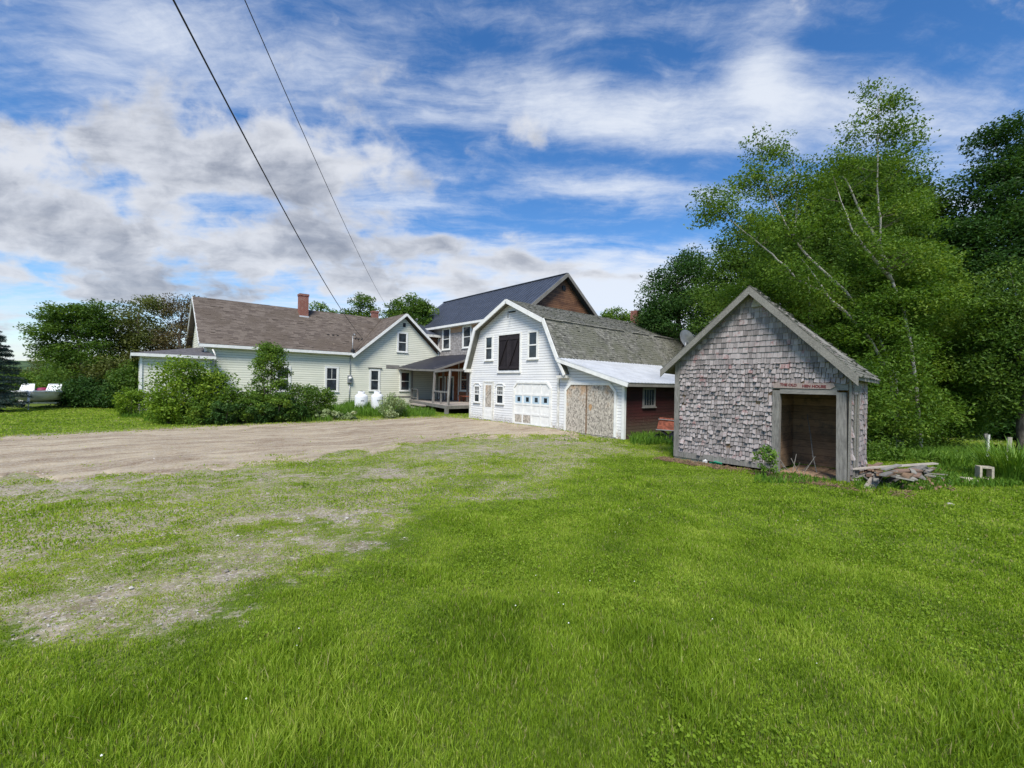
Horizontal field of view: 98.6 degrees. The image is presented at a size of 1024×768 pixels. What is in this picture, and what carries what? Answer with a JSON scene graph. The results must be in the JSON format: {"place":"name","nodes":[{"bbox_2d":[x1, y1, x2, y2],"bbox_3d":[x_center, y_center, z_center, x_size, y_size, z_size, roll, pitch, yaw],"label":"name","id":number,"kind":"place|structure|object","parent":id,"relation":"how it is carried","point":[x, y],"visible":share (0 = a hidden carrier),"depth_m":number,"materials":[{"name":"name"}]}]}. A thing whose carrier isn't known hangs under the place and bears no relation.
{"place":"outdoors","nodes":[
{"label":"outdoors","id":0,"kind":"place"},
{"bbox_2d":[5,360,90,373],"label":"hill","id":1,"kind":"structure","parent":0,"point":[23,365],"depth_m":173.00,"materials":[{"name":"plant"}]},
{"bbox_2d":[0,417,578,481],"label":"driveway","id":2,"kind":"structure","parent":0,"point":[191,446],"depth_m":14.23,"materials":[{"name":"gravel"}]},
{"bbox_2d":[2,424,592,644],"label":"gravel","id":3,"kind":"structure","parent":2,"relation":"on","point":[132,587],"depth_m":5.46,"materials":[{"name":"gravel"}]},
{"bbox_2d":[244,0,382,299],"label":"overhead wire","id":4,"kind":"object","parent":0,"point":[298,122],"visible":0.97,"depth_m":13.16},
{"bbox_2d":[0,404,1023,767],"bbox_3d":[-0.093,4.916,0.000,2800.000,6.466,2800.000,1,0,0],"label":"lawn","id":5,"kind":"structure","parent":0,"point":[100,594],"depth_m":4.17,"materials":[{"name":"plant"}]},
{"bbox_2d":[0,331,32,411],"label":"spruce tree","id":6,"kind":"object","parent":5,"relation":"on","point":[5,401],"visible":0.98,"depth_m":25.28,"materials":[{"name":"green plant"}]},
{"bbox_2d":[1,369,38,399],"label":"thicket tree","id":7,"kind":"object","parent":5,"relation":"on","point":[25,375],"visible":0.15,"depth_m":35.64,"materials":[{"name":"green plant"}]},
{"bbox_2d":[14,355,49,381],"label":"tree","id":8,"kind":"object","parent":5,"relation":"on","point":[32,367],"visible":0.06,"depth_m":41.23,"materials":[{"name":"green plant"}]},
{"bbox_2d":[27,368,58,390],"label":"tree","id":9,"kind":"object","parent":5,"relation":"on","point":[36,377],"visible":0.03,"depth_m":34.43,"materials":[{"name":"green plant"}]},
{"bbox_2d":[18,392,72,409],"bbox_3d":[-30.696,1.029,28.673,2.640,1.116,5.700,1,0,-33],"label":"trailer","id":10,"kind":"object","parent":5,"relation":"on","point":[46,402],"visible":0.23,"depth_m":27.84,"materials":[{"name":"white paint"}]},
{"bbox_2d":[11,383,62,401],"bbox_3d":[-30.943,0.577,29.067,2.460,1.210,4.766,1,0,-33],"label":"boat","id":11,"kind":"object","parent":10,"relation":"on","point":[43,394],"visible":0.75,"depth_m":28.05,"materials":[{"name":"white plastic"}]},
{"bbox_2d":[32,362,82,400],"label":"thicket tree","id":12,"kind":"object","parent":5,"relation":"on","point":[41,383],"visible":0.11,"depth_m":33.09,"materials":[{"name":"green plant"}]},
{"bbox_2d":[13,298,125,406],"bbox_3d":[-30.712,-2.131,30.972,6.209,7.760,4.215,1,0,0],"label":"ash tree","id":13,"kind":"object","parent":5,"relation":"on","point":[84,321],"visible":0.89,"depth_m":30.37,"materials":[{"name":"green plant"}]},
{"bbox_2d":[46,374,106,407],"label":"thicket tree","id":14,"kind":"object","parent":5,"relation":"on","point":[74,393],"visible":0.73,"depth_m":29.14,"materials":[{"name":"green plant"}]},
{"bbox_2d":[67,351,127,386],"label":"thicket tree","id":15,"kind":"object","parent":5,"relation":"on","point":[92,370],"visible":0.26,"depth_m":30.20,"materials":[{"name":"green plant"}]},
{"bbox_2d":[86,379,132,407],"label":"thicket tree","id":16,"kind":"object","parent":5,"relation":"on","point":[99,397],"visible":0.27,"depth_m":29.11,"materials":[{"name":"green plant"}]},
{"bbox_2d":[101,359,138,405],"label":"thicket tree","id":17,"kind":"object","parent":5,"relation":"on","point":[129,378],"visible":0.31,"depth_m":29.17,"materials":[{"name":"green plant"}]},
{"bbox_2d":[77,294,185,377],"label":"maple tree","id":18,"kind":"object","parent":5,"relation":"on","point":[133,336],"visible":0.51,"depth_m":32.26,"materials":[{"name":"green plant"}]},
{"bbox_2d":[111,387,151,415],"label":"bush","id":19,"kind":"object","parent":5,"relation":"on","point":[128,397],"visible":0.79,"depth_m":23.68,"materials":[{"name":"green plant"}]},
{"bbox_2d":[125,292,199,358],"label":"plum tree","id":20,"kind":"object","parent":5,"relation":"on","point":[180,334],"visible":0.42,"depth_m":32.60,"materials":[{"name":"green plant"}]},
{"bbox_2d":[143,389,187,423],"bbox_3d":[-16.065,1.021,20.441,1.790,1.769,2.066,1,0,14],"label":"bush","id":21,"kind":"object","parent":5,"relation":"on","point":[156,416],"visible":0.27,"depth_m":19.94,"materials":[{"name":"green plant"}]},
{"bbox_2d":[132,354,240,424],"bbox_3d":[-15.291,0.269,20.811,3.929,3.332,3.425,1,0,22],"label":"lilac bush","id":22,"kind":"object","parent":5,"relation":"on","point":[188,368],"visible":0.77,"depth_m":20.28,"materials":[{"name":"green plant"}]},
{"bbox_2d":[169,393,225,424],"bbox_3d":[-14.758,1.154,20.585,2.512,1.550,1.946,1,0,0],"label":"bush","id":23,"kind":"object","parent":5,"relation":"on","point":[194,417],"visible":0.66,"depth_m":20.07,"materials":[{"name":"green plant"}]},
{"bbox_2d":[178,369,252,420],"bbox_3d":[-14.389,0.599,21.677,3.585,2.691,2.835,1,0,0],"label":"lilac bush","id":24,"kind":"object","parent":5,"relation":"on","point":[220,379],"visible":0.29,"depth_m":21.27,"materials":[{"name":"green plant"}]},
{"bbox_2d":[203,400,246,424],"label":"bush","id":25,"kind":"object","parent":5,"relation":"on","point":[222,419],"visible":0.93,"depth_m":20.22,"materials":[{"name":"green plant"}]},
{"bbox_2d":[214,385,268,422],"bbox_3d":[-13.312,1.006,21.370,2.842,1.904,1.893,1,0,0],"label":"bush","id":26,"kind":"object","parent":5,"relation":"on","point":[251,399],"visible":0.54,"depth_m":21.10,"materials":[{"name":"green plant"}]},
{"bbox_2d":[238,400,279,423],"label":"bush","id":27,"kind":"object","parent":5,"relation":"on","point":[264,417],"visible":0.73,"depth_m":21.41,"materials":[{"name":"green plant"}]},
{"bbox_2d":[244,341,293,407],"bbox_3d":[-12.696,-0.136,22.958,2.503,4.217,2.214,1,0,0],"label":"tall shrub","id":28,"kind":"object","parent":5,"relation":"on","point":[261,362],"visible":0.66,"depth_m":22.69,"materials":[{"name":"green plant"}]},
{"bbox_2d":[249,392,296,421],"bbox_3d":[-11.981,1.175,22.157,2.476,1.613,1.870,1,0,0],"label":"bush","id":29,"kind":"object","parent":5,"relation":"on","point":[278,398],"visible":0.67,"depth_m":22.01,"materials":[{"name":"green plant"}]},
{"bbox_2d":[130,293,440,411],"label":"house","id":30,"kind":"structure","parent":5,"relation":"on","point":[340,356],"depth_m":32.83,"materials":[{"name":"white wood"}]},
{"bbox_2d":[173,0,362,338],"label":"overhead wire","id":31,"kind":"object","parent":30,"relation":"attached to","point":[186,25],"visible":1,"depth_m":9.76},
{"bbox_2d":[274,366,290,391],"bbox_3d":[-15.908,-0.352,30.609,1.080,1.800,0.085,1,0,-41],"label":"window","id":32,"kind":"structure","parent":30,"relation":"in","point":[289,378],"depth_m":30.77,"materials":[{"name":"white paint"}]},
{"bbox_2d":[324,366,338,391],"bbox_3d":[-13.427,-0.370,32.799,1.020,1.870,0.048,1,0,-41],"label":"window","id":33,"kind":"structure","parent":30,"relation":"in","point":[331,373],"depth_m":32.83,"materials":[{"name":"white paint"}]},
{"bbox_2d":[369,369,379,390],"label":"window","id":34,"kind":"structure","parent":30,"relation":"in","point":[374,374],"depth_m":34.99,"materials":[{"name":"white paint"}]},
{"bbox_2d":[397,332,407,352],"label":"window","id":35,"kind":"structure","parent":30,"relation":"in","point":[402,337],"depth_m":36.55,"materials":[{"name":"white paint"}]},
{"bbox_2d":[399,371,410,391],"bbox_3d":[-8.899,-0.219,36.729,1.100,1.700,0.085,1,0,-41],"label":"window","id":36,"kind":"structure","parent":30,"relation":"in","point":[405,376],"depth_m":36.75,"materials":[{"name":"white paint"}]},
{"bbox_2d":[271,397,309,421],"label":"bush","id":37,"kind":"object","parent":5,"relation":"on","point":[303,413],"visible":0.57,"depth_m":22.33,"materials":[{"name":"green plant"}]},
{"bbox_2d":[275,382,324,420],"bbox_3d":[-11.202,0.954,23.234,2.262,2.089,2.093,1,0,0],"label":"bush","id":38,"kind":"object","parent":5,"relation":"on","point":[309,401],"visible":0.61,"depth_m":23.11,"materials":[{"name":"green plant"}]},
{"bbox_2d":[305,383,338,419],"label":"bush","id":39,"kind":"object","parent":5,"relation":"on","point":[329,397],"visible":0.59,"depth_m":24.27,"materials":[{"name":"green plant"}]},
{"bbox_2d":[314,409,330,419],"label":"hosta plant","id":40,"kind":"object","parent":5,"relation":"on","point":[325,412],"visible":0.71,"depth_m":23.40,"materials":[{"name":"green plant"}]},
{"bbox_2d":[309,300,338,312],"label":"maple tree","id":41,"kind":"object","parent":5,"relation":"on","point":[323,306],"visible":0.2,"depth_m":45.58,"materials":[{"name":"green plant"}]},
{"bbox_2d":[326,408,342,418],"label":"hosta plant","id":42,"kind":"object","parent":5,"relation":"on","point":[335,414],"visible":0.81,"depth_m":24.03,"materials":[{"name":"green plant"}]},
{"bbox_2d":[341,410,356,419],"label":"hosta plant","id":43,"kind":"object","parent":5,"relation":"on","point":[347,415],"visible":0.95,"depth_m":24.35,"materials":[{"name":"green plant"}]},
{"bbox_2d":[337,292,381,316],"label":"maple tree","id":44,"kind":"object","parent":5,"relation":"on","point":[360,298],"visible":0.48,"depth_m":43.53,"materials":[{"name":"green plant"}]},
{"bbox_2d":[355,391,367,407],"bbox_3d":[-9.666,1.186,28.220,0.800,1.502,0.804,1,0,-30],"label":"propane tank","id":45,"kind":"object","parent":5,"relation":"on","point":[361,397],"visible":0.63,"depth_m":27.91,"materials":[{"name":"white metal"}]},
{"bbox_2d":[371,391,382,408],"bbox_3d":[-8.738,1.177,28.535,0.760,1.480,0.764,1,0,-30],"label":"propane tank","id":46,"kind":"object","parent":5,"relation":"on","point":[376,396],"visible":0.59,"depth_m":28.22,"materials":[{"name":"white metal"}]},
{"bbox_2d":[379,298,402,318],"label":"maple tree","id":47,"kind":"object","parent":5,"relation":"on","point":[390,311],"visible":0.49,"depth_m":42.66,"materials":[{"name":"green plant"}]},
{"bbox_2d":[376,392,407,417],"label":"flowering shrub","id":48,"kind":"object","parent":5,"relation":"on","point":[392,400],"visible":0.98,"depth_m":24.96,"materials":[{"name":"green plant"}]},
{"bbox_2d":[390,292,439,325],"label":"maple tree","id":49,"kind":"object","parent":5,"relation":"on","point":[419,308],"visible":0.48,"depth_m":41.36,"materials":[{"name":"green plant"}]},
{"bbox_2d":[398,355,468,413],"bbox_3d":[-5.305,-0.138,33.333,5.361,4.587,9.767,1,0,-41],"label":"porch","id":50,"kind":"object","parent":5,"relation":"on","point":[436,364],"visible":0.86,"depth_m":33.14,"materials":[{"name":"grey wood"}]},
{"bbox_2d":[415,273,597,400],"bbox_3d":[-2.373,-3.033,38.371,12.123,10.875,18.050,1,0,-41],"label":"farmhouse","id":51,"kind":"object","parent":5,"relation":"on","point":[448,330],"visible":0.27,"depth_m":36.17,"materials":[{"name":"grey"}]},
{"bbox_2d":[439,378,444,398],"bbox_3d":[-6.057,0.520,38.233,0.025,2.130,0.860,1,0,-41],"label":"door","id":52,"kind":"structure","parent":51,"relation":"in","point":[440,389],"depth_m":38.33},
{"bbox_2d":[441,328,450,350],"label":"window","id":53,"kind":"structure","parent":51,"relation":"in","point":[446,333],"depth_m":37.84,"materials":[{"name":"white paint"}]},
{"bbox_2d":[450,378,452,399],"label":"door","id":54,"kind":"structure","parent":51,"relation":"in","point":[451,390],"depth_m":37.12,"materials":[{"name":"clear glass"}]},
{"bbox_2d":[459,368,469,391],"bbox_3d":[-3.842,-0.338,35.675,0.085,1.930,1.430,1,0,-41],"label":"window","id":55,"kind":"structure","parent":51,"relation":"in","point":[463,374],"depth_m":35.83,"materials":[{"name":"white paint"}]},
{"bbox_2d":[461,325,471,348],"bbox_3d":[-3.655,-3.805,35.530,0.085,1.870,1.340,1,0,-41],"label":"window","id":56,"kind":"structure","parent":51,"relation":"in","point":[466,330],"depth_m":35.60,"materials":[{"name":"white paint"}]},
{"bbox_2d":[0,447,1023,767],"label":"clover","id":57,"kind":"object","parent":5,"relation":"on","point":[672,587],"depth_m":4.73,"materials":[{"name":"plant"}]},
{"bbox_2d":[119,398,1023,490],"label":"tall weeds","id":58,"kind":"object","parent":5,"relation":"on","point":[955,460],"visible":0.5,"depth_m":12.86,"materials":[{"name":"plant"}]},
{"bbox_2d":[463,299,681,439],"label":"barn","id":59,"kind":"structure","parent":5,"relation":"on","point":[529,364],"depth_m":21.47,"materials":[{"name":"wood"}]},
{"bbox_2d":[472,386,479,402],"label":"window","id":60,"kind":"structure","parent":59,"relation":"in","point":[476,398],"depth_m":24.79,"materials":[{"name":"white paint"}]},
{"bbox_2d":[484,383,491,419],"bbox_3d":[-1.297,0.931,24.002,0.033,1.990,0.740,1,0,-41],"label":"door","id":61,"kind":"structure","parent":59,"relation":"in","point":[487,386],"depth_m":24.00,"materials":[{"name":"white paint"}]},
{"bbox_2d":[483,335,493,360],"bbox_3d":[-1.276,-1.935,24.007,0.085,1.380,0.810,1,0,-41],"label":"window","id":62,"kind":"structure","parent":59,"relation":"in","point":[489,340],"depth_m":24.01,"materials":[{"name":"white paint"}]},
{"bbox_2d":[495,386,503,404],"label":"window","id":63,"kind":"structure","parent":59,"relation":"in","point":[499,389],"depth_m":23.24,"materials":[{"name":"white paint"}]},
{"bbox_2d":[498,335,508,369],"bbox_3d":[-0.446,-1.634,23.060,0.120,1.830,0.819,1,0,-41],"label":"hayloft door","id":64,"kind":"structure","parent":59,"relation":"in","point":[503,364],"depth_m":23.03,"materials":[{"name":"wood"}]},
{"bbox_2d":[509,334,519,369],"bbox_3d":[0.110,-1.623,22.424,0.120,1.830,0.819,1,0,-41],"label":"hayloft door","id":65,"kind":"structure","parent":59,"relation":"in","point":[514,339],"depth_m":22.42,"materials":[{"name":"wood"}]},
{"bbox_2d":[514,383,549,426],"bbox_3d":[0.942,0.996,21.453,0.030,2.035,2.500,1,0,-41],"label":"garage door","id":66,"kind":"structure","parent":59,"relation":"in","point":[531,401],"depth_m":21.41,"materials":[{"name":"white paint"}]},
{"bbox_2d":[526,330,538,359],"bbox_3d":[0.993,-1.891,21.413,0.085,1.420,0.830,1,0,-41],"label":"window","id":67,"kind":"structure","parent":59,"relation":"in","point":[532,336],"depth_m":21.42,"materials":[{"name":"white paint"}]},
{"bbox_2d":[566,385,586,433],"bbox_3d":[2.812,1.079,19.313,0.020,2.090,1.120,1,0,-41],"label":"boarded door","id":68,"kind":"structure","parent":59,"relation":"in","point":[576,394],"depth_m":19.29,"materials":[{"name":"wood"}]},
{"bbox_2d":[585,385,613,436],"bbox_3d":[3.650,1.095,18.344,0.038,2.090,1.470,1,0,-41],"label":"boarded door","id":69,"kind":"structure","parent":59,"relation":"in","point":[599,413],"depth_m":18.33,"materials":[{"name":"wood"}]},
{"bbox_2d":[642,388,656,407],"bbox_3d":[5.814,0.586,18.605,1.030,0.850,0.085,1,0,-41],"label":"window","id":70,"kind":"structure","parent":59,"relation":"in","point":[649,394],"depth_m":18.60,"materials":[{"name":"grey wood"}]},
{"bbox_2d":[600,305,631,321],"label":"maple tree","id":71,"kind":"object","parent":5,"relation":"on","point":[624,316],"visible":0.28,"depth_m":41.61,"materials":[{"name":"green plant"}]},
{"bbox_2d":[654,417,673,441],"bbox_3d":[6.144,1.800,16.894,1.331,0.966,0.665,1,0,20],"label":"tray stand","id":72,"kind":"object","parent":5,"relation":"on","point":[666,424],"visible":0.34,"depth_m":16.75,"materials":[{"name":"orange metal"}]},
{"bbox_2d":[629,243,735,347],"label":"maple tree","id":73,"kind":"object","parent":5,"relation":"on","point":[661,312],"visible":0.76,"depth_m":28.26,"materials":[{"name":"green plant"}]},
{"bbox_2d":[680,330,693,344],"bbox_3d":[6.403,0.251,15.994,0.708,4.440,0.534,1,0,32],"label":"satellite dish","id":74,"kind":"object","parent":5,"relation":"on","point":[686,336],"visible":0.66,"depth_m":15.94,"materials":[{"name":"grey metal"}]},
{"bbox_2d":[680,205,817,334],"bbox_3d":[14.034,-3.770,24.846,8.650,12.800,6.359,1,0,0],"label":"maple tree","id":75,"kind":"object","parent":5,"relation":"on","point":[731,256],"visible":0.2,"depth_m":24.83,"materials":[{"name":"green plant"}]},
{"bbox_2d":[752,444,779,474],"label":"sapling","id":76,"kind":"object","parent":5,"relation":"on","point":[764,468],"visible":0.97,"depth_m":10.65,"materials":[{"name":"green plant"}]},
{"bbox_2d":[660,285,880,482],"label":"hen house","id":77,"kind":"structure","parent":5,"relation":"on","point":[737,358],"depth_m":11.67,"materials":[{"name":"grey wood"}]},
{"bbox_2d":[780,454,815,472],"bbox_3d":[7.102,2.001,11.175,0.368,0.440,0.930,1,0,-41],"label":"brushwood","id":78,"kind":"object","parent":77,"relation":"on","point":[795,466],"visible":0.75,"depth_m":11.15,"materials":[{"name":"grey wood"}]},
{"bbox_2d":[773,382,834,388],"bbox_3d":[7.036,0.039,10.651,0.032,0.150,1.300,1,0,-41],"label":"sign","id":79,"kind":"object","parent":77,"relation":"attached to","point":[806,385],"visible":1,"depth_m":10.60,"materials":[{"name":"white wood"}]},
{"bbox_2d":[807,414,816,471],"bbox_3d":[7.784,1.519,11.438,0.046,1.452,0.941,1,0,21],"label":"stick","id":80,"kind":"object","parent":77,"relation":"on","point":[811,443],"visible":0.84,"depth_m":11.45,"materials":[{"name":"grey wood"}]},
{"bbox_2d":[851,385,860,478],"bbox_3d":[8.073,1.119,10.346,0.620,2.170,0.060,1,0,-41],"label":"side door","id":81,"kind":"structure","parent":77,"relation":"in","point":[856,408],"depth_m":10.42,"materials":[{"name":"wood"}]},
{"bbox_2d":[654,456,915,499],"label":"dry litter","id":82,"kind":"object","parent":5,"relation":"on","point":[707,464],"visible":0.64,"depth_m":11.27,"materials":[{"name":"plant"}]},
{"bbox_2d":[683,182,899,446],"bbox_3d":[9.641,-2.187,14.887,7.574,9.352,1.994,1,0,8],"label":"birch tree","id":83,"kind":"object","parent":5,"relation":"on","point":[716,211],"visible":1,"depth_m":14.95,"materials":[{"name":"green plant"}]},
{"bbox_2d":[698,245,914,394],"bbox_3d":[11.588,-1.514,16.936,8.285,8.100,5.829,1,0,0],"label":"birch tree","id":84,"kind":"object","parent":5,"relation":"on","point":[809,315],"visible":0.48,"depth_m":16.17,"materials":[{"name":"green plant"}]},
{"bbox_2d":[716,121,903,445],"bbox_3d":[10.565,-3.323,15.274,6.765,11.660,2.474,1,0,0],"label":"birch tree","id":85,"kind":"object","parent":5,"relation":"on","point":[771,154],"visible":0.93,"depth_m":15.32,"materials":[{"name":"green plant"}]},
{"bbox_2d":[741,150,988,322],"bbox_3d":[17.843,-4.354,22.154,12.700,14.082,6.267,1,0,0],"label":"maple tree","id":86,"kind":"object","parent":5,"relation":"on","point":[848,202],"visible":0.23,"depth_m":20.95,"materials":[{"name":"green plant"}]},
{"bbox_2d":[864,474,882,490],"bbox_3d":[8.046,2.188,9.809,1.255,0.200,0.200,1,0,-43],"label":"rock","id":87,"kind":"object","parent":5,"relation":"on","point":[870,481],"visible":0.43,"depth_m":9.77,"materials":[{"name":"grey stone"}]},
{"bbox_2d":[795,75,956,446],"bbox_3d":[12.416,-3.950,14.815,5.030,12.983,2.998,1,0,-16],"label":"birch tree","id":88,"kind":"object","parent":5,"relation":"on","point":[895,130],"visible":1,"depth_m":14.78,"materials":[{"name":"green plant"}]},
{"bbox_2d":[821,234,1011,449],"bbox_3d":[13.958,-1.520,15.984,8.201,8.369,4.536,1,0,-17],"label":"birch tree","id":89,"kind":"object","parent":5,"relation":"on","point":[946,407],"visible":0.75,"depth_m":14.83,"materials":[{"name":"green plant"}]},
{"bbox_2d":[898,469,962,490],"bbox_3d":[9.822,2.284,10.643,1.612,0.148,4.250,1,0,43],"label":"rubble","id":90,"kind":"object","parent":5,"relation":"on","point":[921,487],"visible":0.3,"depth_m":9.76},
{"bbox_2d":[866,433,1020,461],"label":"undergrowth","id":91,"kind":"object","parent":5,"relation":"on","point":[877,445],"visible":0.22,"depth_m":13.50,"materials":[{"name":"green plant"}]},
{"bbox_2d":[914,108,1023,324],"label":"maple tree","id":92,"kind":"object","parent":5,"relation":"on","point":[985,227],"visible":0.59,"depth_m":18.56,"materials":[{"name":"green plant"}]},
{"bbox_2d":[933,293,1013,354],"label":"forest tree","id":93,"kind":"object","parent":5,"relation":"on","point":[984,347],"visible":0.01,"depth_m":23.75,"materials":[{"name":"green plant"}]},
{"bbox_2d":[941,351,1016,439],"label":"forest tree","id":94,"kind":"object","parent":5,"relation":"on","point":[1010,430],"visible":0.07,"depth_m":19.87,"materials":[{"name":"green plant"}]},
{"bbox_2d":[975,465,994,479],"bbox_3d":[11.499,2.167,10.716,0.270,0.340,0.200,1,0,20],"label":"concrete block","id":95,"kind":"object","parent":5,"relation":"on","point":[980,468],"depth_m":10.67,"materials":[{"name":"concrete"}]},
{"bbox_2d":[947,256,1023,449],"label":"birch tree","id":96,"kind":"object","parent":5,"relation":"on","point":[1001,366],"visible":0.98,"depth_m":14.46,"materials":[{"name":"green plant"}]},
{"bbox_2d":[948,436,1023,482],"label":"daylily clump","id":97,"kind":"object","parent":5,"relation":"on","point":[1011,467],"visible":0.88,"depth_m":10.75,"materials":[{"name":"plant"}]},
{"bbox_2d":[987,144,1023,309],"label":"maple tree","id":98,"kind":"object","parent":5,"relation":"on","point":[1017,232],"visible":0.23,"depth_m":18.41,"materials":[{"name":"green plant"}]},
{"bbox_2d":[0,0,1023,360],"label":"sky","id":99,"kind":"structure","parent":0,"point":[462,148],"materials":[{"name":"blue"}]},
{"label":"plank","id":100,"kind":"object","parent":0,"visible":0},
{"bbox_2d":[898,473,913,478],"bbox_3d":[8.621,2.010,9.631,0.644,0.072,0.173,1,0,-39],"label":"plank","id":101,"kind":"object","parent":100,"relation":"on","point":[907,475],"visible":0.86,"depth_m":9.61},
{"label":"plank","id":102,"kind":"object","parent":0,"visible":0},
{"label":"plank","id":103,"kind":"object","parent":102,"relation":"on","visible":0},
{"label":"plank","id":104,"kind":"object","parent":103,"relation":"on","visible":0},
{"bbox_2d":[891,468,922,471],"bbox_3d":[9.298,2.030,10.356,1.185,0.113,0.174,1,0,-28],"label":"plank","id":105,"kind":"object","parent":104,"relation":"on","point":[907,470],"visible":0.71,"depth_m":10.24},
{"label":"plank","id":106,"kind":"object","parent":104,"relation":"on","visible":0},
{"bbox_2d":[898,465,926,474],"bbox_3d":[9.708,2.085,10.674,0.842,0.222,0.202,1,0,-24],"label":"plank","id":107,"kind":"object","parent":106,"relation":"on","point":[920,467],"visible":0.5,"depth_m":10.75,"materials":[{"name":"grey wood"}]},
{"bbox_2d":[853,462,938,469],"bbox_3d":[9.275,1.997,10.702,2.814,0.090,0.120,1,0,-15],"label":"plank","id":108,"kind":"object","parent":107,"relation":"on","point":[903,465],"visible":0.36,"depth_m":10.71,"materials":[{"name":"grey wood"}]},
{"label":"plank","id":109,"kind":"object","parent":104,"relation":"on","visible":0},
{"bbox_2d":[879,470,895,476],"bbox_3d":[8.328,1.956,9.726,1.632,0.114,0.110,1,0,-42],"label":"plank","id":110,"kind":"object","parent":109,"relation":"on","point":[887,473],"visible":0.79,"depth_m":9.45,"materials":[{"name":"grey wood"}]},
{"bbox_2d":[881,464,901,469],"bbox_3d":[8.719,1.906,10.110,1.307,0.066,0.098,1,0,-37],"label":"plank","id":111,"kind":"object","parent":110,"relation":"on","point":[891,467],"visible":1,"depth_m":10.05,"materials":[{"name":"grey wood"}]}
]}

